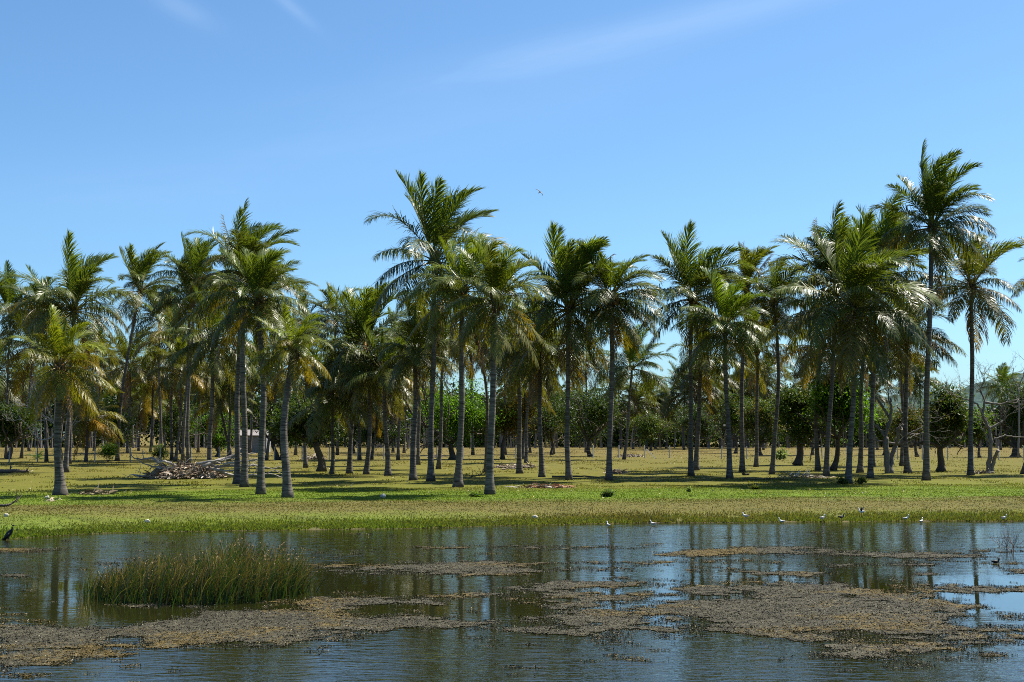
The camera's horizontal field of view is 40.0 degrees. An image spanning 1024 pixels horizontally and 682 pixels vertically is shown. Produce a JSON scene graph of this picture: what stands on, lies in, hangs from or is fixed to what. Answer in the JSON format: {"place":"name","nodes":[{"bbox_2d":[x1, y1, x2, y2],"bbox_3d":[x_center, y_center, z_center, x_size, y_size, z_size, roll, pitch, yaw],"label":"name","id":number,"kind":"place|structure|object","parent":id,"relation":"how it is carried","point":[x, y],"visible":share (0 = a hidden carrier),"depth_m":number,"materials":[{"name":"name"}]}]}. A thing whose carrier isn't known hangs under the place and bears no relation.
{"place":"outdoors","nodes":[
{"label":"outdoors","id":0,"kind":"place"},
{"bbox_2d":[0,521,1023,681],"bbox_3d":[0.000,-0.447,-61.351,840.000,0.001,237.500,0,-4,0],"label":"water","id":1,"kind":"structure","parent":0,"point":[411,654],"depth_m":29.85,"materials":[{"name":"blue liquid"}]},
{"bbox_2d":[76,531,336,608],"bbox_3d":[-6.637,4.851,31.007,5.440,1.499,5.359,-3,-5,41],"label":"reed clump","id":2,"kind":"object","parent":1,"relation":"on","point":[231,575],"visible":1,"depth_m":29.73,"materials":[{"name":"plant"}]},
{"bbox_2d":[0,529,1023,681],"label":"floating weed","id":3,"kind":"object","parent":1,"relation":"on","point":[780,612],"visible":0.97,"depth_m":27.11,"materials":[{"name":"plant"}]},
{"bbox_2d":[0,434,1023,539],"bbox_3d":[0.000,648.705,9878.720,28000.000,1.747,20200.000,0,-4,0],"label":"ground","id":4,"kind":"structure","parent":0,"point":[362,481],"depth_m":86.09,"materials":[{"name":"plant"}]},
{"bbox_2d":[0,335,41,406],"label":"coconut palm","id":5,"kind":"object","parent":4,"relation":"on","point":[3,381],"visible":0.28,"depth_m":185.36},
{"bbox_2d":[0,398,43,458],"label":"leafy tree","id":6,"kind":"object","parent":4,"relation":"on","point":[13,431],"visible":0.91,"depth_m":163.17,"materials":[{"name":"green plant"}]},
{"bbox_2d":[0,260,49,457],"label":"coconut palm","id":7,"kind":"object","parent":4,"relation":"on","point":[9,295],"visible":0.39,"depth_m":172.47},
{"bbox_2d":[0,361,55,450],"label":"coconut palm","id":8,"kind":"object","parent":4,"relation":"on","point":[25,394],"visible":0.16,"depth_m":239.53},
{"bbox_2d":[0,304,77,457],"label":"coconut palm","id":9,"kind":"object","parent":4,"relation":"on","point":[12,343],"visible":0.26,"depth_m":169.52,"materials":[{"name":"plant"}]},
{"bbox_2d":[0,264,82,461],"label":"coconut palm","id":10,"kind":"object","parent":4,"relation":"on","point":[29,315],"visible":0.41,"depth_m":149.51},
{"bbox_2d":[0,377,107,460],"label":"leafy tree","id":11,"kind":"object","parent":4,"relation":"on","point":[52,421],"visible":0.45,"depth_m":147.09,"materials":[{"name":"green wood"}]},
{"bbox_2d":[8,304,116,494],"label":"coconut palm","id":12,"kind":"object","parent":4,"relation":"on","point":[59,370],"visible":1,"depth_m":68.72,"materials":[{"name":"green plant"}]},
{"bbox_2d":[0,229,141,472],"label":"coconut palm","id":13,"kind":"object","parent":4,"relation":"on","point":[78,282],"visible":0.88,"depth_m":108.03,"materials":[{"name":"green plant"}]},
{"bbox_2d":[30,335,124,463],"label":"coconut palm","id":14,"kind":"object","parent":4,"relation":"on","point":[80,412],"visible":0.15,"depth_m":137.58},
{"bbox_2d":[51,385,126,461],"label":"coconut palm","id":15,"kind":"object","parent":4,"relation":"on","point":[110,426],"visible":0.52,"depth_m":149.10,"materials":[{"name":"plant"}]},
{"bbox_2d":[78,318,136,450],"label":"coconut palm","id":16,"kind":"object","parent":4,"relation":"on","point":[109,368],"visible":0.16,"depth_m":239.65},
{"bbox_2d":[84,396,150,449],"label":"leafy tree","id":17,"kind":"object","parent":4,"relation":"on","point":[113,410],"visible":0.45,"depth_m":195.91,"materials":[{"name":"green plant"}]},
{"bbox_2d":[95,325,171,452],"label":"coconut palm","id":18,"kind":"object","parent":4,"relation":"on","point":[133,364],"visible":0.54,"depth_m":208.76,"materials":[{"name":"plant"}]},
{"bbox_2d":[122,383,168,450],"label":"coconut palm","id":19,"kind":"object","parent":4,"relation":"on","point":[143,417],"visible":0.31,"depth_m":239.46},
{"bbox_2d":[110,242,183,460],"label":"coconut palm","id":20,"kind":"object","parent":4,"relation":"on","point":[139,271],"visible":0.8,"depth_m":151.68,"materials":[{"name":"green plant"}]},
{"bbox_2d":[121,340,184,452],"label":"coconut palm","id":21,"kind":"object","parent":4,"relation":"on","point":[146,388],"visible":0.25,"depth_m":218.76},
{"bbox_2d":[124,284,196,446],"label":"coconut palm","id":22,"kind":"object","parent":4,"relation":"on","point":[142,319],"visible":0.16,"depth_m":200.72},
{"bbox_2d":[128,291,210,459],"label":"coconut palm","id":23,"kind":"object","parent":4,"relation":"on","point":[156,339],"visible":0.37,"depth_m":158.97,"materials":[{"name":"plant"}]},
{"bbox_2d":[153,397,203,452],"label":"leafy tree","id":24,"kind":"object","parent":4,"relation":"on","point":[166,419],"visible":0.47,"depth_m":208.96,"materials":[{"name":"green plant"}]},
{"bbox_2d":[145,232,221,462],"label":"coconut palm","id":25,"kind":"object","parent":4,"relation":"on","point":[198,253],"visible":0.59,"depth_m":136.84,"materials":[{"name":"plant"}]},
{"bbox_2d":[142,332,224,461],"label":"coconut palm","id":26,"kind":"object","parent":4,"relation":"on","point":[198,381],"visible":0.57,"depth_m":148.81,"materials":[{"name":"plant"}]},
{"bbox_2d":[146,249,226,461],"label":"coconut palm","id":27,"kind":"object","parent":4,"relation":"on","point":[168,301],"visible":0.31,"depth_m":140.76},
{"bbox_2d":[122,442,281,478],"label":"brush pile","id":28,"kind":"object","parent":4,"relation":"on","point":[187,470],"visible":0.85,"depth_m":93.17,"materials":[{"name":"grey wood"}]},
{"bbox_2d":[156,282,258,466],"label":"coconut palm","id":29,"kind":"object","parent":4,"relation":"on","point":[212,366],"visible":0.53,"depth_m":97.34,"materials":[{"name":"green plant"}]},
{"bbox_2d":[189,411,248,456],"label":"leafy tree","id":30,"kind":"object","parent":4,"relation":"on","point":[219,440],"visible":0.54,"depth_m":178.51,"materials":[{"name":"green plant"}]},
{"bbox_2d":[182,370,256,458],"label":"coconut palm","id":31,"kind":"object","parent":4,"relation":"on","point":[225,408],"visible":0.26,"depth_m":160.48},
{"bbox_2d":[192,340,267,459],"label":"coconut palm","id":32,"kind":"object","parent":4,"relation":"on","point":[229,391],"visible":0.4,"depth_m":155.34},
{"bbox_2d":[181,197,302,486],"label":"coconut palm","id":33,"kind":"object","parent":4,"relation":"on","point":[254,243],"visible":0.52,"depth_m":78.98,"materials":[{"name":"green plant"}]},
{"bbox_2d":[171,245,313,483],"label":"coconut palm","id":34,"kind":"object","parent":4,"relation":"on","point":[237,472],"visible":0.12,"depth_m":84.91,"materials":[{"name":"green plant"}]},
{"bbox_2d":[195,247,321,494],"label":"coconut palm","id":35,"kind":"object","parent":4,"relation":"on","point":[259,271],"visible":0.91,"depth_m":70.20,"materials":[{"name":"green plant"}]},
{"bbox_2d":[249,397,300,459],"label":"leafy tree","id":36,"kind":"object","parent":4,"relation":"on","point":[274,441],"visible":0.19,"depth_m":158.63,"materials":[{"name":"green plant"}]},
{"bbox_2d":[240,330,315,459],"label":"coconut palm","id":37,"kind":"object","parent":4,"relation":"on","point":[280,379],"visible":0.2,"depth_m":156.19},
{"bbox_2d":[246,302,333,497],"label":"coconut palm","id":38,"kind":"object","parent":4,"relation":"on","point":[294,343],"visible":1,"depth_m":66.44,"materials":[{"name":"green plant"}]},
{"bbox_2d":[271,334,342,467],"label":"coconut palm","id":39,"kind":"object","parent":4,"relation":"on","point":[305,462],"visible":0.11,"depth_m":123.06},
{"bbox_2d":[276,285,337,454],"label":"coconut palm","id":40,"kind":"object","parent":4,"relation":"on","point":[304,297],"visible":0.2,"depth_m":193.08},
{"bbox_2d":[256,383,362,471],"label":"leafy tree","id":41,"kind":"object","parent":4,"relation":"on","point":[295,433],"visible":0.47,"depth_m":110.39,"materials":[{"name":"green plant"}]},
{"bbox_2d":[287,346,375,473],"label":"coconut palm","id":42,"kind":"object","parent":4,"relation":"on","point":[324,408],"visible":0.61,"depth_m":102.84,"materials":[{"name":"green plant"}]},
{"bbox_2d":[301,284,363,454],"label":"coconut palm","id":43,"kind":"object","parent":4,"relation":"on","point":[332,301],"visible":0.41,"depth_m":192.70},
{"bbox_2d":[297,309,392,473],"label":"coconut palm","id":44,"kind":"object","parent":4,"relation":"on","point":[333,355],"visible":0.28,"depth_m":104.61,"materials":[{"name":"green plant"}]},
{"bbox_2d":[335,381,391,459],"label":"coconut palm","id":45,"kind":"object","parent":4,"relation":"on","point":[363,410],"visible":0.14,"depth_m":157.74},
{"bbox_2d":[305,276,430,474],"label":"coconut palm","id":46,"kind":"object","parent":4,"relation":"on","point":[370,296],"visible":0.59,"depth_m":102.00,"materials":[{"name":"green plant"}]},
{"bbox_2d":[327,321,425,475],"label":"coconut palm","id":47,"kind":"object","parent":4,"relation":"on","point":[383,379],"visible":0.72,"depth_m":99.54,"materials":[{"name":"green plant"}]},
{"bbox_2d":[354,415,411,449],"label":"leafy tree","id":48,"kind":"object","parent":4,"relation":"on","point":[364,433],"visible":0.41,"depth_m":192.28,"materials":[{"name":"green plant"}]},
{"bbox_2d":[361,383,412,459],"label":"coconut palm","id":49,"kind":"object","parent":4,"relation":"on","point":[393,412],"visible":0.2,"depth_m":161.26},
{"bbox_2d":[369,295,476,480],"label":"coconut palm","id":50,"kind":"object","parent":4,"relation":"on","point":[415,357],"visible":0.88,"depth_m":90.47,"materials":[{"name":"green plant"}]},
{"bbox_2d":[390,287,456,464],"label":"coconut palm","id":51,"kind":"object","parent":4,"relation":"on","point":[418,462],"visible":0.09,"depth_m":133.17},
{"bbox_2d":[363,170,516,480],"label":"coconut palm","id":52,"kind":"object","parent":4,"relation":"on","point":[433,229],"visible":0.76,"depth_m":88.92,"materials":[{"name":"green plant"}]},
{"bbox_2d":[407,309,487,468],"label":"coconut palm","id":53,"kind":"object","parent":4,"relation":"on","point":[440,352],"visible":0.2,"depth_m":118.76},
{"bbox_2d":[401,373,517,459],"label":"leafy tree","id":54,"kind":"object","parent":4,"relation":"on","point":[451,414],"visible":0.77,"depth_m":160.51,"materials":[{"name":"green plant"}]},
{"bbox_2d":[396,234,529,486],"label":"coconut palm","id":55,"kind":"object","parent":4,"relation":"on","point":[446,294],"visible":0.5,"depth_m":79.52,"materials":[{"name":"green plant"}]},
{"bbox_2d":[448,311,506,472],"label":"coconut palm","id":56,"kind":"object","parent":4,"relation":"on","point":[475,345],"visible":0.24,"depth_m":108.39,"materials":[{"name":"green plant"}]},
{"bbox_2d":[431,232,559,494],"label":"coconut palm","id":57,"kind":"object","parent":4,"relation":"on","point":[499,270],"visible":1,"depth_m":70.01,"materials":[{"name":"green plant"}]},
{"bbox_2d":[480,392,537,458],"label":"leafy tree","id":58,"kind":"object","parent":4,"relation":"on","point":[511,424],"visible":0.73,"depth_m":163.59,"materials":[{"name":"green plant"}]},
{"bbox_2d":[0,365,1023,447],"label":"woodland","id":59,"kind":"object","parent":4,"relation":"on","point":[677,441],"visible":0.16,"depth_m":295.44,"materials":[{"name":"green plant"}]},
{"bbox_2d":[3,445,1023,461],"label":"wire fence","id":60,"kind":"object","parent":4,"relation":"on","point":[383,447],"visible":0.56,"depth_m":161.93,"materials":[{"name":"metal"}]},
{"bbox_2d":[475,292,557,473],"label":"coconut palm","id":61,"kind":"object","parent":4,"relation":"on","point":[519,468],"visible":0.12,"depth_m":104.71,"materials":[{"name":"green plant"}]},
{"bbox_2d":[486,335,565,462],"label":"coconut palm","id":62,"kind":"object","parent":4,"relation":"on","point":[527,413],"visible":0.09,"depth_m":142.89,"materials":[{"name":"green plant"}]},
{"bbox_2d":[496,351,555,458],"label":"coconut palm","id":63,"kind":"object","parent":4,"relation":"on","point":[524,397],"visible":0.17,"depth_m":164.16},
{"bbox_2d":[486,290,590,476],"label":"coconut palm","id":64,"kind":"object","parent":4,"relation":"on","point":[543,362],"visible":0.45,"depth_m":97.58,"materials":[{"name":"green plant"}]},
{"bbox_2d":[529,404,575,454],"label":"leafy tree","id":65,"kind":"object","parent":4,"relation":"on","point":[557,428],"visible":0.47,"depth_m":192.34,"materials":[{"name":"green plant"}]},
{"bbox_2d":[499,221,643,479],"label":"coconut palm","id":66,"kind":"object","parent":4,"relation":"on","point":[569,263],"visible":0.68,"depth_m":91.19,"materials":[{"name":"green plant"}]},
{"bbox_2d":[529,382,627,456],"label":"leafy tree","id":67,"kind":"object","parent":4,"relation":"on","point":[596,411],"visible":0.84,"depth_m":181.53,"materials":[{"name":"green plant"}]},
{"bbox_2d":[557,324,618,452],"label":"coconut palm","id":68,"kind":"object","parent":4,"relation":"on","point":[595,371],"visible":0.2,"depth_m":219.12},
{"bbox_2d":[543,239,668,480],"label":"coconut palm","id":69,"kind":"object","parent":4,"relation":"on","point":[610,279],"visible":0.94,"depth_m":89.60,"materials":[{"name":"green plant"}]},
{"bbox_2d":[590,373,645,448],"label":"coconut palm","id":70,"kind":"object","parent":4,"relation":"on","point":[626,396],"visible":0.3,"depth_m":264.61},
{"bbox_2d":[587,324,677,459],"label":"coconut palm","id":71,"kind":"object","parent":4,"relation":"on","point":[630,356],"visible":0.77,"depth_m":161.54,"materials":[{"name":"plant"}]},
{"bbox_2d":[616,383,664,448],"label":"coconut palm","id":72,"kind":"object","parent":4,"relation":"on","point":[642,403],"visible":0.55,"depth_m":264.69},
{"bbox_2d":[619,407,678,450],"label":"leafy tree","id":73,"kind":"object","parent":4,"relation":"on","point":[645,425],"visible":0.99,"depth_m":239.30,"materials":[{"name":"green plant"}]},
{"bbox_2d":[646,380,686,448],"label":"coconut palm","id":74,"kind":"object","parent":4,"relation":"on","point":[673,415],"visible":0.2,"depth_m":271.58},
{"bbox_2d":[653,360,719,449],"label":"coconut palm","id":75,"kind":"object","parent":4,"relation":"on","point":[668,399],"visible":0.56,"depth_m":257.62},
{"bbox_2d":[666,402,723,444],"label":"leafy tree","id":76,"kind":"object","parent":4,"relation":"on","point":[706,428],"visible":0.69,"depth_m":228.23,"materials":[{"name":"green plant"}]},
{"bbox_2d":[669,361,730,413],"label":"coconut palm","id":77,"kind":"object","parent":4,"relation":"on","point":[715,394],"visible":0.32,"depth_m":257.24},
{"bbox_2d":[636,219,764,475],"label":"coconut palm","id":78,"kind":"object","parent":4,"relation":"on","point":[688,280],"visible":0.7,"depth_m":99.66,"materials":[{"name":"green plant"}]},
{"bbox_2d":[666,318,756,470],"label":"coconut palm","id":79,"kind":"object","parent":4,"relation":"on","point":[704,367],"visible":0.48,"depth_m":114.73,"materials":[{"name":"green plant"}]},
{"bbox_2d":[670,266,780,478],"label":"coconut palm","id":80,"kind":"object","parent":4,"relation":"on","point":[725,299],"visible":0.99,"depth_m":93.13,"materials":[{"name":"green plant"}]},
{"bbox_2d":[711,387,751,453],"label":"leafy tree","id":81,"kind":"object","parent":4,"relation":"on","point":[734,421],"visible":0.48,"depth_m":209.16,"materials":[{"name":"green plant"}]},
{"bbox_2d":[709,241,787,471],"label":"coconut palm","id":82,"kind":"object","parent":4,"relation":"on","point":[755,257],"visible":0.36,"depth_m":111.06,"materials":[{"name":"green plant"}]},
{"bbox_2d":[732,396,790,455],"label":"leafy tree","id":83,"kind":"object","parent":4,"relation":"on","point":[765,418],"visible":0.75,"depth_m":185.36,"materials":[{"name":"green plant"}]},
{"bbox_2d":[729,352,795,449],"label":"coconut palm","id":84,"kind":"object","parent":4,"relation":"on","point":[773,371],"visible":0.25,"depth_m":251.57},
{"bbox_2d":[730,320,801,466],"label":"coconut palm","id":85,"kind":"object","parent":4,"relation":"on","point":[765,380],"visible":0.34,"depth_m":126.25,"materials":[{"name":"green plant"}]},
{"bbox_2d":[732,257,810,474],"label":"coconut palm","id":86,"kind":"object","parent":4,"relation":"on","point":[777,279],"visible":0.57,"depth_m":102.68,"materials":[{"name":"green plant"}]},
{"bbox_2d":[763,372,846,464],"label":"leafy tree","id":87,"kind":"object","parent":4,"relation":"on","point":[792,403],"visible":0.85,"depth_m":132.37,"materials":[{"name":"green plant"}]},
{"bbox_2d":[772,303,869,470],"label":"coconut palm","id":88,"kind":"object","parent":4,"relation":"on","point":[804,349],"visible":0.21,"depth_m":114.53,"materials":[{"name":"green plant"}]},
{"bbox_2d":[766,200,915,476],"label":"coconut palm","id":89,"kind":"object","parent":4,"relation":"on","point":[842,222],"visible":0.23,"depth_m":98.61,"materials":[{"name":"green plant"}]},
{"bbox_2d":[797,362,887,470],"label":"leafy tree","id":90,"kind":"object","parent":4,"relation":"on","point":[841,406],"visible":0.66,"depth_m":114.10,"materials":[{"name":"green plant"}]},
{"bbox_2d":[763,207,945,483],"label":"coconut palm","id":91,"kind":"object","parent":4,"relation":"on","point":[858,274],"visible":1,"depth_m":83.78,"materials":[{"name":"green plant"}]},
{"bbox_2d":[828,312,900,472],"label":"coconut palm","id":92,"kind":"object","parent":4,"relation":"on","point":[860,468],"visible":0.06,"depth_m":108.28,"materials":[{"name":"green plant"}]},
{"bbox_2d":[788,193,951,477],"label":"coconut palm","id":93,"kind":"object","parent":4,"relation":"on","point":[886,224],"visible":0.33,"depth_m":95.78,"materials":[{"name":"green plant"}]},
{"bbox_2d":[857,353,899,466],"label":"coconut palm","id":94,"kind":"object","parent":4,"relation":"on","point":[879,392],"visible":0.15,"depth_m":126.22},
{"bbox_2d":[864,404,910,454],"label":"leafy tree","id":95,"kind":"object","parent":4,"relation":"on","point":[878,434],"visible":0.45,"depth_m":192.25,"materials":[{"name":"green plant"}]},
{"bbox_2d":[881,398,923,456],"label":"leafy tree","id":96,"kind":"object","parent":4,"relation":"on","point":[914,424],"visible":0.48,"depth_m":178.14,"materials":[{"name":"green plant"}]},
{"bbox_2d":[878,328,938,465],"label":"coconut palm","id":97,"kind":"object","parent":4,"relation":"on","point":[922,363],"visible":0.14,"depth_m":129.67,"materials":[{"name":"green plant"}]},
{"bbox_2d":[863,385,955,472],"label":"bare tree","id":98,"kind":"object","parent":4,"relation":"on","point":[888,460],"visible":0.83,"depth_m":106.04,"materials":[{"name":"grey wood"}]},
{"bbox_2d":[865,282,966,472],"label":"coconut palm","id":99,"kind":"object","parent":4,"relation":"on","point":[902,343],"visible":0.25,"depth_m":105.20,"materials":[{"name":"green plant"}]},
{"bbox_2d":[896,359,941,448],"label":"coconut palm","id":100,"kind":"object","parent":4,"relation":"on","point":[916,391],"visible":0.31,"depth_m":264.94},
{"bbox_2d":[868,139,997,480],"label":"coconut palm","id":101,"kind":"object","parent":4,"relation":"on","point":[936,199],"visible":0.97,"depth_m":90.77,"materials":[{"name":"green plant"}]},
{"bbox_2d":[908,377,980,471],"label":"leafy tree","id":102,"kind":"object","parent":4,"relation":"on","point":[957,421],"visible":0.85,"depth_m":111.63,"materials":[{"name":"green plant"}]},
{"bbox_2d":[907,226,1023,474],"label":"coconut palm","id":103,"kind":"object","parent":4,"relation":"on","point":[980,294],"visible":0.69,"depth_m":101.72,"materials":[{"name":"green plant"}]},
{"bbox_2d":[955,404,997,457],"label":"leafy tree","id":104,"kind":"object","parent":4,"relation":"on","point":[978,432],"visible":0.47,"depth_m":172.11,"materials":[{"name":"green plant"}]},
{"bbox_2d":[934,356,1023,472],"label":"bare tree","id":105,"kind":"object","parent":4,"relation":"on","point":[989,465],"visible":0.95,"depth_m":107.22,"materials":[{"name":"grey wood"}]},
{"bbox_2d":[976,363,1023,449],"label":"coconut palm","id":106,"kind":"object","parent":4,"relation":"on","point":[1004,371],"visible":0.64,"depth_m":252.14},
{"bbox_2d":[986,374,1023,456],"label":"leafy tree","id":107,"kind":"object","parent":4,"relation":"on","point":[1007,424],"visible":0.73,"depth_m":178.68,"materials":[{"name":"green plant"}]},
{"bbox_2d":[0,0,1023,418],"label":"sky","id":108,"kind":"structure","parent":0,"point":[141,123],"materials":[{"name":"blue"}]},
{"bbox_2d":[37,373,1023,433],"bbox_3d":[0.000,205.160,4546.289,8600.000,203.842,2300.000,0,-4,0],"label":"hills","id":109,"kind":"structure","parent":0,"point":[978,398],"depth_m":4211.57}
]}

